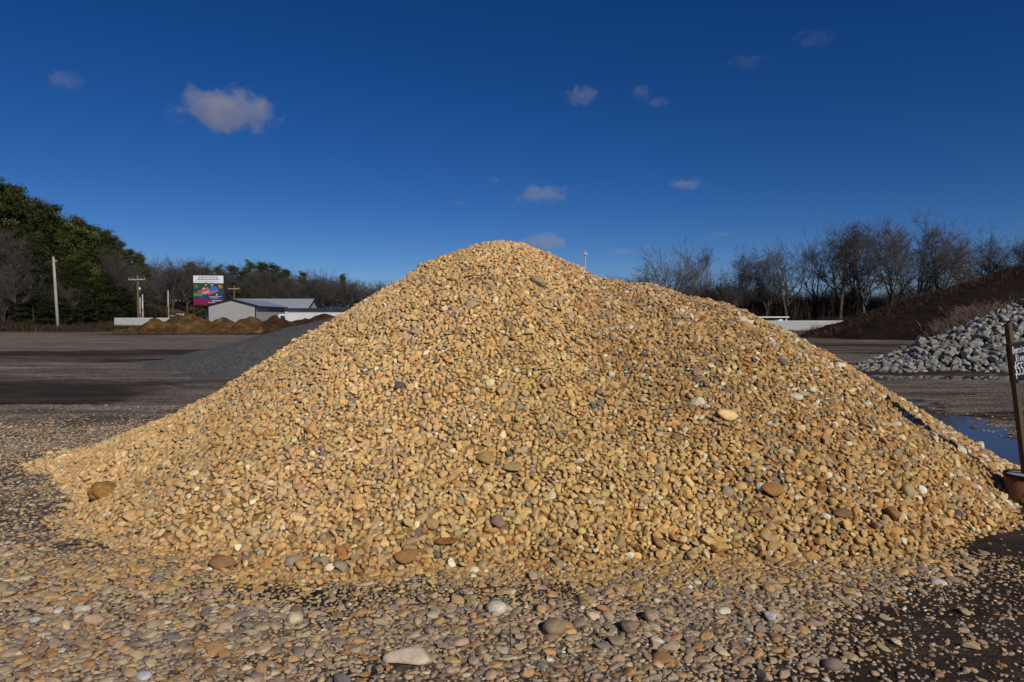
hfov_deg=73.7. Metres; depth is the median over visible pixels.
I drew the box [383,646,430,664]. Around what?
river stone
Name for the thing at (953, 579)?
river stone
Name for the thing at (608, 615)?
river stone
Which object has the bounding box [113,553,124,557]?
river stone
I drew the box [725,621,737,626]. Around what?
river stone
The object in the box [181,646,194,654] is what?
river stone
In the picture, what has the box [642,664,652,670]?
river stone
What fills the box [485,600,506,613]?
river stone
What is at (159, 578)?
river stone
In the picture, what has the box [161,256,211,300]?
bare tree
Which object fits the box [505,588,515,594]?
river stone
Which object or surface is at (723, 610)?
river stone
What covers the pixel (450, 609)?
river stone
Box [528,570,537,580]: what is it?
river stone
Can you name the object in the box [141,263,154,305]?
pine tree
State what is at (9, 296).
bare tree
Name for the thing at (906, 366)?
grey rock
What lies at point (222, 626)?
river stone
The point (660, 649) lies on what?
river stone
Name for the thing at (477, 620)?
river stone
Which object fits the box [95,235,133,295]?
pine tree
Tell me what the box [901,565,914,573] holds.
river stone
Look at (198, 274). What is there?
bare tree
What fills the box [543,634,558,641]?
river stone
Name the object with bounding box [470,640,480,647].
river stone
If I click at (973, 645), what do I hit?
river stone
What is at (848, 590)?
river stone
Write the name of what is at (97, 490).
stone
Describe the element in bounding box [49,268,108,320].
pine tree
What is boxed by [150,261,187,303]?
bare tree
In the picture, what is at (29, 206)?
pine tree
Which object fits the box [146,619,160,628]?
river stone
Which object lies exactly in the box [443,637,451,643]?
river stone
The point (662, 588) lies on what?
river stone
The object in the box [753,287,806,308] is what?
bare tree
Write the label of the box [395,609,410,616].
river stone
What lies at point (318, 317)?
mulch mound
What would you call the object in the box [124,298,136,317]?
pine tree
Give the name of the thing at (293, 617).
river stone
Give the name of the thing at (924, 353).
grey rock
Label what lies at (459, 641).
river stone
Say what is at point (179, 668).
river stone
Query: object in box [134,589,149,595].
river stone
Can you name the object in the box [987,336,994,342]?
grey rock
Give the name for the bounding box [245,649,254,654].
river stone
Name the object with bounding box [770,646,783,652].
river stone
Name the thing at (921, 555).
river stone
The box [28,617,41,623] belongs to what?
river stone
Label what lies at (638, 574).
river stone
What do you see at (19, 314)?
pine tree
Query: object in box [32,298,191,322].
undergrowth
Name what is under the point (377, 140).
sky
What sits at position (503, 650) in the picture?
river stone
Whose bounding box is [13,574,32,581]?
river stone
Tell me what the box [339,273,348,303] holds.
pine tree
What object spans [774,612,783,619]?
river stone
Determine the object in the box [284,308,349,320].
building
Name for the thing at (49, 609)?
river stone
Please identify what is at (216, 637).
river stone
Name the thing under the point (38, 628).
river stone
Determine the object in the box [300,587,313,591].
river stone
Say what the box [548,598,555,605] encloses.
river stone
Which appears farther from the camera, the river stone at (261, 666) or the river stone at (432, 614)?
the river stone at (432, 614)
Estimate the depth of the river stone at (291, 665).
3.17 m
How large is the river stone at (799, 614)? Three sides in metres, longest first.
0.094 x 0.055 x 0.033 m
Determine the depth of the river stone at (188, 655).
3.24 m
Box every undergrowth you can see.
[0,315,121,331]
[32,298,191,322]
[99,324,141,330]
[669,274,941,320]
[756,313,854,320]
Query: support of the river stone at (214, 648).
on the ground at (60, 375)
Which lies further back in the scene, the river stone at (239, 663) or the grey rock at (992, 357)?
the grey rock at (992, 357)
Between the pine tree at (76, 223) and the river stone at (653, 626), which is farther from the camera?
the pine tree at (76, 223)
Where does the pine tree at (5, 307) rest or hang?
on the ground at (60, 375)
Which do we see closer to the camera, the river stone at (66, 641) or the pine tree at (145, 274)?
the river stone at (66, 641)
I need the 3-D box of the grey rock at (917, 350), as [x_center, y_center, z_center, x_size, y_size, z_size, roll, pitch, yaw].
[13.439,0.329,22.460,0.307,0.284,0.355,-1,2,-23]
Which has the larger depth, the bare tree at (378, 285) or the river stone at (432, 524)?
the bare tree at (378, 285)
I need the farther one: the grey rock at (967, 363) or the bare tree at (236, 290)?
the bare tree at (236, 290)
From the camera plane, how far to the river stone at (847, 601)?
3.84 m
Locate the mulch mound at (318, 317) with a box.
[294,313,334,325]
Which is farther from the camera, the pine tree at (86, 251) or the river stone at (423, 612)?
the pine tree at (86, 251)
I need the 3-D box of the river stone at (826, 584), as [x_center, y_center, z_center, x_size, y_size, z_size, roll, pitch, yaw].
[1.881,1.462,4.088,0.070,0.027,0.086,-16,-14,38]
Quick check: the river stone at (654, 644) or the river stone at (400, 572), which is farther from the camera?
the river stone at (400, 572)
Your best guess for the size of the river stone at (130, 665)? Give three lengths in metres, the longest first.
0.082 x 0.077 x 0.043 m
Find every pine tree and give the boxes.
[0,176,39,290]
[0,182,33,265]
[0,186,44,259]
[0,199,50,263]
[0,258,32,317]
[0,286,16,323]
[1,197,54,273]
[1,273,54,320]
[6,300,28,325]
[7,262,73,322]
[14,230,53,306]
[15,197,85,276]
[19,289,50,324]
[22,242,62,283]
[25,200,52,281]
[31,297,60,325]
[44,279,80,322]
[47,214,99,289]
[48,296,79,325]
[49,213,70,262]
[49,248,82,313]
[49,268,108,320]
[57,223,93,273]
[68,223,108,295]
[70,292,97,325]
[72,281,116,322]
[82,227,109,301]
[85,300,111,324]
[89,275,128,322]
[92,228,125,281]
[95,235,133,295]
[101,303,123,323]
[106,286,136,317]
[115,239,134,297]
[124,248,145,301]
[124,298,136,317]
[132,255,152,302]
[133,251,147,293]
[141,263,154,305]
[179,261,197,304]
[186,282,204,315]
[212,264,227,282]
[226,265,240,281]
[228,282,244,298]
[236,268,255,298]
[241,259,257,295]
[244,279,263,298]
[254,261,269,278]
[261,262,285,291]
[281,269,293,280]
[293,271,307,292]
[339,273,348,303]
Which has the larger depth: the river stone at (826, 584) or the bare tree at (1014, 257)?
the bare tree at (1014, 257)
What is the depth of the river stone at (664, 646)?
3.30 m
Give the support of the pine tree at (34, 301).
on the ground at (60, 375)
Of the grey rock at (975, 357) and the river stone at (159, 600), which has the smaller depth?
the river stone at (159, 600)
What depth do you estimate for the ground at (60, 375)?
4.30 m
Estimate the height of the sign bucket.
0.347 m
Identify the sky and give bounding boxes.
[0,0,1023,307]
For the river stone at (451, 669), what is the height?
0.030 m
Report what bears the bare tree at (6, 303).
on the ground at (60, 375)
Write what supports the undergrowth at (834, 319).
on the ground at (60, 375)
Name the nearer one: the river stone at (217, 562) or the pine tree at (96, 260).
the river stone at (217, 562)
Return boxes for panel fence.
[114,318,168,325]
[768,321,840,330]
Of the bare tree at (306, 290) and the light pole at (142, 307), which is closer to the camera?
the light pole at (142, 307)
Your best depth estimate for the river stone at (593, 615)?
3.64 m
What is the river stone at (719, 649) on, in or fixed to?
on the ground at (60, 375)
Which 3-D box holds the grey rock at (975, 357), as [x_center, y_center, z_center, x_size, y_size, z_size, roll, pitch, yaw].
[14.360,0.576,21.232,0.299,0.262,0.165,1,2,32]
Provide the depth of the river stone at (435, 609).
3.71 m
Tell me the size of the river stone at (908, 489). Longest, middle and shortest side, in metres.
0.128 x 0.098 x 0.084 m
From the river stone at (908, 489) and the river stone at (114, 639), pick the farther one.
the river stone at (908, 489)
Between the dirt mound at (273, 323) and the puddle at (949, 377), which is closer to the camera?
the puddle at (949, 377)
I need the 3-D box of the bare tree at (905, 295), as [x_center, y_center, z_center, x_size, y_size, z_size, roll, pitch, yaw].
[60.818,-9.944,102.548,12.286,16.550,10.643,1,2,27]
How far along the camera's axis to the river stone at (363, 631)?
3.50 m
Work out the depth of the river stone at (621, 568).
4.29 m
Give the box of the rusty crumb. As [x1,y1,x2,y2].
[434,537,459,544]
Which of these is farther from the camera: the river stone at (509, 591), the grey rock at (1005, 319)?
the grey rock at (1005, 319)
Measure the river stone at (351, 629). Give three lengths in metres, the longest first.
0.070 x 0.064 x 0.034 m
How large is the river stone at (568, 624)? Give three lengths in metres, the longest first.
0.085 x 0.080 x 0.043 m
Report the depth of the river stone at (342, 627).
3.54 m
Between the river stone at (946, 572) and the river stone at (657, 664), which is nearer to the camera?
the river stone at (657, 664)
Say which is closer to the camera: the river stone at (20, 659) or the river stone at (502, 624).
the river stone at (20, 659)
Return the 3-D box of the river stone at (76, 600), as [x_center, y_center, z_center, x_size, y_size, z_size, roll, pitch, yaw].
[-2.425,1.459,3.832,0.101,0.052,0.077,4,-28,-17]
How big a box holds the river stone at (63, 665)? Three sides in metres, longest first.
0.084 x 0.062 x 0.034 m
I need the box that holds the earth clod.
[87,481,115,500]
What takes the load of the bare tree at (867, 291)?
on the ground at (60, 375)
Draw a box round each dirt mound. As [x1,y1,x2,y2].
[105,313,263,333]
[251,315,306,332]
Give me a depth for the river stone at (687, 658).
3.21 m
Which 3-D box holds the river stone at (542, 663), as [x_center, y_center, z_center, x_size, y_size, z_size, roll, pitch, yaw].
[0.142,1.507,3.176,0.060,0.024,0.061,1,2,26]
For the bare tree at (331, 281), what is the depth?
154.47 m
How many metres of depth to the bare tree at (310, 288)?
151.36 m
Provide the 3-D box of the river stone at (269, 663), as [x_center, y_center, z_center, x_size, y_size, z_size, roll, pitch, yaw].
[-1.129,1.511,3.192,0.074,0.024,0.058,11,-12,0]
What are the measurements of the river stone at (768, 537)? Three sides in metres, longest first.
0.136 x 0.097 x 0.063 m
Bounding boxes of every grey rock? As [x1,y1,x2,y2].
[882,361,891,366]
[892,359,902,363]
[903,364,917,368]
[911,352,917,359]
[913,347,924,353]
[920,350,928,355]
[928,358,938,364]
[933,350,941,359]
[939,343,946,348]
[944,350,954,356]
[953,327,964,333]
[961,351,970,358]
[963,361,970,366]
[967,322,977,327]
[968,355,978,360]
[974,333,982,338]
[974,341,983,345]
[979,326,990,331]
[981,330,990,335]
[981,343,991,348]
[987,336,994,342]
[990,355,998,362]
[998,364,1007,371]
[1001,317,1008,322]
[1014,324,1023,331]
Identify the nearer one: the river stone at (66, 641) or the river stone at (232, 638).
the river stone at (66, 641)
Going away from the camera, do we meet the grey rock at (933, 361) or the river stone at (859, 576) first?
the river stone at (859, 576)
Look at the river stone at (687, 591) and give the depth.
3.96 m
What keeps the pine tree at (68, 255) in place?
on the ground at (60, 375)
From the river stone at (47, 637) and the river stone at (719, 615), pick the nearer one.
the river stone at (47, 637)
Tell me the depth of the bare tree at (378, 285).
173.37 m
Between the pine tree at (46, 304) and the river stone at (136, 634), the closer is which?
the river stone at (136, 634)
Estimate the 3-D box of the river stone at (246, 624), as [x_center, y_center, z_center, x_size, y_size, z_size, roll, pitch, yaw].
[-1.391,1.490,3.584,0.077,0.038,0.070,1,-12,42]
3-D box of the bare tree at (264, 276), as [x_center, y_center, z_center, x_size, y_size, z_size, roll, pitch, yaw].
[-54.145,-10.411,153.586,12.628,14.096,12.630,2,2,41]
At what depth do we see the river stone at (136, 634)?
3.43 m
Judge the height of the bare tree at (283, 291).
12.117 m
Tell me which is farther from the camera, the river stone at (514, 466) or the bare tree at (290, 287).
the bare tree at (290, 287)
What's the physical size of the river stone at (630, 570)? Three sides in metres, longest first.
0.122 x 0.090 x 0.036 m
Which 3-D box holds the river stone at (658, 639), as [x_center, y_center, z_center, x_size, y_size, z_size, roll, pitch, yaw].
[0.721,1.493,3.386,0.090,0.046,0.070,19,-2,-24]
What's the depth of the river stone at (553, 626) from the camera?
3.46 m
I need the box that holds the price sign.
[1004,323,1023,473]
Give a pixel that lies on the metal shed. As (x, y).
(233, 310)
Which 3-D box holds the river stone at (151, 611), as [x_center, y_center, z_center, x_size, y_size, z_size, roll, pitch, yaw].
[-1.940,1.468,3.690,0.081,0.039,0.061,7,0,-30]
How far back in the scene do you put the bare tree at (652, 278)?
92.37 m
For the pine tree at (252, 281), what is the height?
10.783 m
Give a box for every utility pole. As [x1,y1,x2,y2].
[52,257,59,326]
[128,275,144,317]
[228,286,238,298]
[584,250,587,269]
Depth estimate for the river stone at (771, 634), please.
3.43 m
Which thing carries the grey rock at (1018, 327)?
on the rock rubble
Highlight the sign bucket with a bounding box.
[1002,469,1023,506]
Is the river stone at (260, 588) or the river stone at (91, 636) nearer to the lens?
the river stone at (91, 636)
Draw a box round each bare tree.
[0,223,49,299]
[0,226,17,282]
[0,260,47,324]
[0,285,32,320]
[39,279,94,316]
[86,243,158,305]
[110,263,165,310]
[119,260,183,295]
[132,255,192,302]
[142,257,188,311]
[147,254,173,298]
[147,272,175,304]
[148,263,182,303]
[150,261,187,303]
[154,252,233,313]
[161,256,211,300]
[166,267,211,311]
[179,262,245,297]
[183,260,215,313]
[191,261,246,298]
[191,273,249,298]
[234,265,282,298]
[236,267,298,298]
[257,272,313,298]
[266,280,319,301]
[267,274,319,298]
[285,267,337,303]
[288,267,342,307]
[294,274,336,294]
[296,268,354,307]
[308,282,348,307]
[310,274,378,307]
[312,275,370,307]
[338,283,371,307]
[346,279,385,303]
[357,280,381,301]
[365,278,390,293]
[597,271,660,282]
[628,261,688,291]
[633,233,717,295]
[671,242,719,297]
[679,283,707,297]
[700,243,779,308]
[703,259,771,306]
[708,283,768,307]
[733,240,828,320]
[746,256,811,318]
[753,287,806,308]
[777,214,916,319]
[779,238,852,320]
[814,214,954,313]
[822,219,886,303]
[859,217,929,303]
[859,294,897,308]
[868,209,986,296]
[876,286,911,303]
[877,227,961,300]
[877,282,923,300]
[893,212,984,291]
[896,281,946,300]
[909,229,1021,285]
[935,219,1022,288]
[954,233,1023,282]
[1000,241,1023,266]
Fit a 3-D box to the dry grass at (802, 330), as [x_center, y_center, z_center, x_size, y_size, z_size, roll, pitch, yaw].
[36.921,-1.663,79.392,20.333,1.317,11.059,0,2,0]
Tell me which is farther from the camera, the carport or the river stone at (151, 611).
the carport
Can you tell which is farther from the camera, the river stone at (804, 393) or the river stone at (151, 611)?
the river stone at (804, 393)
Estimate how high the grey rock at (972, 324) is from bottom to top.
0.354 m
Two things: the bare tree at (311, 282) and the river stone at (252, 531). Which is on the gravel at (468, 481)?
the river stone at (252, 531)
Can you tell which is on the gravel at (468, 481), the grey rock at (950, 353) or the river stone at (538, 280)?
the river stone at (538, 280)
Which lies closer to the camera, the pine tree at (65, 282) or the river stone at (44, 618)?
the river stone at (44, 618)
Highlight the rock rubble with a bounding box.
[852,301,1023,372]
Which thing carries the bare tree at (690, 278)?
on the ground at (60, 375)
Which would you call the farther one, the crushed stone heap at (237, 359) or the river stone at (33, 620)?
the crushed stone heap at (237, 359)
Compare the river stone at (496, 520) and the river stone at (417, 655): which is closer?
the river stone at (417, 655)
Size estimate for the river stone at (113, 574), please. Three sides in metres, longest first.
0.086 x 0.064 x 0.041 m
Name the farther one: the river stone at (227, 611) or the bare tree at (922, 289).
the bare tree at (922, 289)
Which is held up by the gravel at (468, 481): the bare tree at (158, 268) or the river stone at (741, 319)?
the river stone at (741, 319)
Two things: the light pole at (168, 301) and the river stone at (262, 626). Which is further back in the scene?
the light pole at (168, 301)
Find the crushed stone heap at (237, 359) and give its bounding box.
[118,317,334,384]
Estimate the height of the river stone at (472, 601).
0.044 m
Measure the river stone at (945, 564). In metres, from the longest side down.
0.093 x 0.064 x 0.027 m
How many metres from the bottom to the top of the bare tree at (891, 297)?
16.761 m
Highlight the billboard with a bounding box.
[191,275,225,318]
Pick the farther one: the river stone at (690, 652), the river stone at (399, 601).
the river stone at (399, 601)
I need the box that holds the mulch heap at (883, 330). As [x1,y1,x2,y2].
[799,265,1023,340]
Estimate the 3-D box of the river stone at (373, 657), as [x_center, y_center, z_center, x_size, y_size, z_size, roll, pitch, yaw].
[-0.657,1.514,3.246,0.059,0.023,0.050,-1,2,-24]
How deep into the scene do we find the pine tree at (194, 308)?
149.50 m
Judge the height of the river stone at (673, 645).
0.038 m
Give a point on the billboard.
(208, 289)
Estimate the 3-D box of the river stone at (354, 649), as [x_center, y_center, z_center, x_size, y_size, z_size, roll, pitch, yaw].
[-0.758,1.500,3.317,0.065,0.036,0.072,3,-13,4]
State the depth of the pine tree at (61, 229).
106.82 m
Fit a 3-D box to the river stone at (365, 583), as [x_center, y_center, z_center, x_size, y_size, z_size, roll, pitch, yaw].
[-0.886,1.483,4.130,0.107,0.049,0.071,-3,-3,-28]
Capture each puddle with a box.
[867,375,1008,381]
[906,399,1019,464]
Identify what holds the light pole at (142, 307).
on the ground at (60, 375)
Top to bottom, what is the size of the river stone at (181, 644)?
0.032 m
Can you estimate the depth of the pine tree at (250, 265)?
164.09 m
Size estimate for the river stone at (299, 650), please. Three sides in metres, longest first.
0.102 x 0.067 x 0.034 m
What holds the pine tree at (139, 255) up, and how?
on the ground at (60, 375)
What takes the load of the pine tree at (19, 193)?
on the ground at (60, 375)
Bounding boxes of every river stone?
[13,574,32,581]
[14,654,31,664]
[15,615,30,621]
[18,661,33,667]
[25,638,34,646]
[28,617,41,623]
[30,596,42,601]
[32,626,45,631]
[32,644,48,653]
[36,615,46,623]
[36,631,51,637]
[38,606,54,612]
[42,592,60,599]
[43,612,55,617]
[43,643,57,647]
[44,635,57,639]
[48,618,62,625]
[48,637,59,642]
[52,567,77,575]
[52,658,63,666]
[53,606,64,612]
[56,662,69,669]
[57,639,74,645]
[64,561,76,565]
[67,657,86,664]
[69,596,88,603]
[73,605,90,612]
[79,639,93,647]
[79,650,91,657]
[82,661,95,667]
[83,614,103,623]
[87,634,96,639]
[93,647,106,654]
[98,659,108,667]
[101,585,114,594]
[106,573,119,578]
[107,636,123,642]
[111,640,124,648]
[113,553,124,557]
[121,628,131,635]
[121,663,138,668]
[127,639,150,647]
[129,650,145,659]
[130,630,141,637]
[134,566,150,572]
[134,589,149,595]
[135,615,145,620]
[135,671,151,680]
[145,630,157,638]
[145,658,156,666]
[146,609,160,615]
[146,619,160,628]
[152,575,164,581]
[153,571,163,577]
[155,583,166,590]
[155,598,165,602]
[161,632,181,638]
[163,585,176,591]
[172,581,185,585]
[174,602,182,608]
[175,615,188,619]
[175,666,185,670]
[176,639,189,649]
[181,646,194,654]
[182,620,195,627]
[183,652,192,659]
[193,657,204,663]
[194,644,205,648]
[200,608,210,615]
[202,598,214,603]
[206,640,224,656]
[208,554,237,569]
[210,634,221,640]
[215,621,231,632]
[218,648,230,657]
[220,609,234,614]
[225,604,236,608]
[226,635,237,641]
[233,610,247,620]
[235,646,246,653]
[236,660,244,666]
[240,620,253,628]
[244,528,259,535]
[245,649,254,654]
[246,645,255,649]
[252,577,259,583]
[254,586,265,591]
[254,602,264,608]
[254,622,270,631]
[255,645,269,653]
[255,661,266,672]
[262,642,272,648]
[264,660,275,666]
[266,648,281,653]
[269,622,282,630]
[279,636,296,640]
[286,611,302,623]
[287,662,296,668]
[288,655,299,661]
[290,606,301,611]
[293,646,306,655]
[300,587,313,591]
[304,647,315,656]
[323,649,334,656]
[331,611,341,617]
[331,637,346,644]
[333,673,350,681]
[337,625,348,629]
[338,630,348,637]
[341,648,349,654]
[342,644,356,649]
[346,625,356,633]
[349,645,362,653]
[353,636,366,643]
[356,608,368,615]
[358,580,373,585]
[359,628,369,634]
[368,656,379,659]
[373,617,386,623]
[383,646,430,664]
[393,381,403,388]
[394,549,418,563]
[395,570,406,574]
[395,598,406,604]
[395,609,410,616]
[408,633,420,637]
[419,610,428,614]
[424,625,435,633]
[425,518,439,529]
[425,646,433,651]
[426,578,436,583]
[427,611,437,618]
[429,653,437,660]
[430,606,440,613]
[432,617,445,625]
[437,642,448,648]
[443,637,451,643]
[444,606,456,612]
[444,656,460,662]
[446,665,459,672]
[451,594,464,604]
[452,637,468,645]
[466,598,479,606]
[468,655,478,664]
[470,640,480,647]
[471,618,483,623]
[475,572,488,576]
[475,646,487,653]
[476,451,495,464]
[478,612,490,615]
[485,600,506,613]
[489,661,502,668]
[490,514,503,527]
[497,623,508,626]
[497,647,508,653]
[502,463,522,470]
[502,655,517,660]
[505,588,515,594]
[512,665,520,671]
[514,633,524,639]
[514,643,526,649]
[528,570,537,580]
[528,637,535,643]
[531,275,545,286]
[536,604,546,612]
[537,660,548,667]
[542,618,564,634]
[542,648,556,654]
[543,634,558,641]
[546,591,557,596]
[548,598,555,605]
[550,662,565,667]
[561,620,573,627]
[564,628,576,633]
[569,581,578,585]
[572,617,586,627]
[575,634,581,639]
[579,595,592,603]
[579,645,591,650]
[586,612,599,619]
[588,581,600,586]
[595,641,611,650]
[596,605,609,610]
[602,611,614,620]
[603,624,617,629]
[605,587,613,594]
[607,601,616,607]
[608,578,621,583]
[608,636,624,645]
[609,627,617,633]
[611,654,624,662]
[616,566,625,571]
[620,620,637,633]
[624,568,639,574]
[625,648,635,653]
[627,614,637,620]
[630,581,642,588]
[633,570,643,578]
[639,622,649,628]
[642,653,651,660]
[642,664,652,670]
[643,608,658,621]
[648,623,660,630]
[649,636,664,643]
[650,640,660,649]
[651,652,674,664]
[652,661,663,667]
[656,586,668,591]
[656,647,667,652]
[658,643,668,650]
[666,641,679,649]
[671,634,681,640]
[673,658,680,665]
[680,588,691,593]
[682,629,693,633]
[683,655,692,662]
[685,648,695,656]
[689,625,699,630]
[693,591,703,596]
[696,655,710,661]
[700,632,713,639]
[700,663,717,670]
[703,641,715,647]
[712,601,728,606]
[714,644,729,655]
[715,613,726,617]
[717,409,737,420]
[718,607,730,613]
[722,598,732,603]
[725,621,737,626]
[728,640,739,647]
[737,649,747,653]
[739,317,752,323]
[741,618,750,627]
[742,655,754,663]
[747,571,759,576]
[751,565,762,568]
[755,623,765,632]
[758,533,776,542]
[761,482,784,496]
[762,584,774,591]
[763,611,776,620]
[766,591,778,597]
[768,557,779,563]
[768,632,782,639]
[769,583,782,589]
[769,624,785,630]
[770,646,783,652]
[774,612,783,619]
[775,560,785,566]
[776,576,789,582]
[778,358,787,364]
[780,593,788,601]
[788,561,800,566]
[789,393,802,400]
[793,611,803,618]
[798,391,808,396]
[798,625,810,634]
[803,666,817,672]
[804,655,820,663]
[808,618,823,626]
[820,582,832,586]
[822,658,842,671]
[825,616,835,619]
[828,645,838,650]
[830,577,842,583]
[832,508,851,517]
[841,588,855,593]
[841,599,859,606]
[842,651,858,660]
[849,575,866,578]
[858,652,867,655]
[876,641,891,651]
[885,506,900,520]
[890,638,901,645]
[891,568,908,574]
[901,483,914,497]
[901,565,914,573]
[916,553,929,557]
[921,558,934,563]
[929,578,947,585]
[940,562,952,566]
[940,569,953,576]
[946,576,960,582]
[957,627,969,632]
[961,642,980,649]
[1001,498,1012,505]
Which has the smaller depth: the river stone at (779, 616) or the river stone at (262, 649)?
the river stone at (262, 649)
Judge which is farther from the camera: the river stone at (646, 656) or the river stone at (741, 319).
the river stone at (741, 319)
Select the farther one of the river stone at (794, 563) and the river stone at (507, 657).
the river stone at (794, 563)
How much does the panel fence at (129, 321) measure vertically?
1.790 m
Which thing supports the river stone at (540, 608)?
on the ground at (60, 375)
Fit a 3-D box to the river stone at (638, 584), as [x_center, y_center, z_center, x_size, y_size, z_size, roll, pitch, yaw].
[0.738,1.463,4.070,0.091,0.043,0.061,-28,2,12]
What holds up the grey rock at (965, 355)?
on the rock rubble
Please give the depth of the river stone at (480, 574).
4.25 m
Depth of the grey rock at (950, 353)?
21.58 m
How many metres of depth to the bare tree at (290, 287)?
150.63 m
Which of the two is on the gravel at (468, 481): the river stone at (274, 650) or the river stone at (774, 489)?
the river stone at (774, 489)
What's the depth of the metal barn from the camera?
125.71 m
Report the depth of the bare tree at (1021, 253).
98.69 m
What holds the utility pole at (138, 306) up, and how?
on the ground at (60, 375)
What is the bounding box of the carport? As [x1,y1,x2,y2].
[759,317,788,320]
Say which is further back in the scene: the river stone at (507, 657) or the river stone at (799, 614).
the river stone at (799, 614)
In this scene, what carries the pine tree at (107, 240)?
on the ground at (60, 375)
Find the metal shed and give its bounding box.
[204,298,287,321]
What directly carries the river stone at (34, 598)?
on the ground at (60, 375)
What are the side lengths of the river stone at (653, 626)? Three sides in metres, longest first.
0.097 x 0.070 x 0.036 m
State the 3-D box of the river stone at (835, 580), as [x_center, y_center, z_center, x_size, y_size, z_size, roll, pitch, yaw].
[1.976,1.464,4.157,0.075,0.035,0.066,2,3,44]
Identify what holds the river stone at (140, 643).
on the ground at (60, 375)
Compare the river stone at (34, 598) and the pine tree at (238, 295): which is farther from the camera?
the pine tree at (238, 295)
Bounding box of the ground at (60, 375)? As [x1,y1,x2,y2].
[0,331,1023,681]
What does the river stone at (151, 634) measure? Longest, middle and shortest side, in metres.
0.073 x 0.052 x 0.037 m
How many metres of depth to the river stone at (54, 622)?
3.55 m
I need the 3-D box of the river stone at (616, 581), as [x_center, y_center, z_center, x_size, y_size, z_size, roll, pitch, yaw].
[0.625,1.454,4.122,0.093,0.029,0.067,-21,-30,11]
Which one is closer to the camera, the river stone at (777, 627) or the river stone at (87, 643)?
the river stone at (87, 643)
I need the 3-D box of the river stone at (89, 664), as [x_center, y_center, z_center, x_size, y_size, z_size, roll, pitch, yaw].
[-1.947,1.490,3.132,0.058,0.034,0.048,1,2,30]
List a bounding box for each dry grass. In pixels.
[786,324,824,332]
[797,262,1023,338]
[912,294,1019,337]
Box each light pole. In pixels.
[139,287,141,317]
[142,294,143,317]
[167,290,168,317]
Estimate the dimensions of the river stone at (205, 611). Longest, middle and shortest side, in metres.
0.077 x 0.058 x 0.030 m
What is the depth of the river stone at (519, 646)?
3.33 m
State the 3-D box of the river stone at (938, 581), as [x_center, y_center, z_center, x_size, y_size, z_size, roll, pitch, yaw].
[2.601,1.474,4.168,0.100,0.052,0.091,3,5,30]
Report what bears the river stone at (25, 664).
on the ground at (60, 375)
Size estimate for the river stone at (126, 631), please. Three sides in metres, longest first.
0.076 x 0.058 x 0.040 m
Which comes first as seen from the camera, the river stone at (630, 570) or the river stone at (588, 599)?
the river stone at (588, 599)
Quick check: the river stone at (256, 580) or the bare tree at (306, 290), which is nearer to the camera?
the river stone at (256, 580)
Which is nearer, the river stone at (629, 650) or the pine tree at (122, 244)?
the river stone at (629, 650)
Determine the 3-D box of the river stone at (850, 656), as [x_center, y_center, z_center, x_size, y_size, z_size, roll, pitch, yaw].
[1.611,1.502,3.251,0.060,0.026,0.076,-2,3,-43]
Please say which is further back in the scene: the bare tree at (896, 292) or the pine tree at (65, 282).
the bare tree at (896, 292)
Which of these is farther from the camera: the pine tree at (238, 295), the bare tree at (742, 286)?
the pine tree at (238, 295)
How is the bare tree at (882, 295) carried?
on the ground at (60, 375)
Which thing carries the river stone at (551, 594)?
on the ground at (60, 375)
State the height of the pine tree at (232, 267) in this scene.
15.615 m
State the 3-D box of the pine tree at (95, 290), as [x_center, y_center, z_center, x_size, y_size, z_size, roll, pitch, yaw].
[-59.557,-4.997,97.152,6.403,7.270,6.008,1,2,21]
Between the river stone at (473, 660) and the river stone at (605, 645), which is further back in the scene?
the river stone at (605, 645)
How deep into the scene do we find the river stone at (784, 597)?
3.89 m
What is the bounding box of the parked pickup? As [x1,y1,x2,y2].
[278,314,289,320]
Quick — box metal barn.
[246,299,319,313]
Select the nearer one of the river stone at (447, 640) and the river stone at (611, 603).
the river stone at (447, 640)
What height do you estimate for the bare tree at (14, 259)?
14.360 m
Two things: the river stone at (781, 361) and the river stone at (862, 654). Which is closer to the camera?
the river stone at (862, 654)
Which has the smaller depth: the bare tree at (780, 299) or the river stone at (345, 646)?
the river stone at (345, 646)
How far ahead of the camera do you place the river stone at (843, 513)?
4.89 m
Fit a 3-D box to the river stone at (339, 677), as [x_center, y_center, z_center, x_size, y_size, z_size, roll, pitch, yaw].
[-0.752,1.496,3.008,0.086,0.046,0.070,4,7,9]
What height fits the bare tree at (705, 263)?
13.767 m
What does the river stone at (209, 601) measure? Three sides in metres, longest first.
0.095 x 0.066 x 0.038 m
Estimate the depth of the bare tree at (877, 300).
114.10 m
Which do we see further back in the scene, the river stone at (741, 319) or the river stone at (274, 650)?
the river stone at (741, 319)
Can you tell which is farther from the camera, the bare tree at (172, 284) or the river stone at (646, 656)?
the bare tree at (172, 284)
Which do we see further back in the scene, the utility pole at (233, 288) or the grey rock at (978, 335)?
the utility pole at (233, 288)
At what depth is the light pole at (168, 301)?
119.74 m

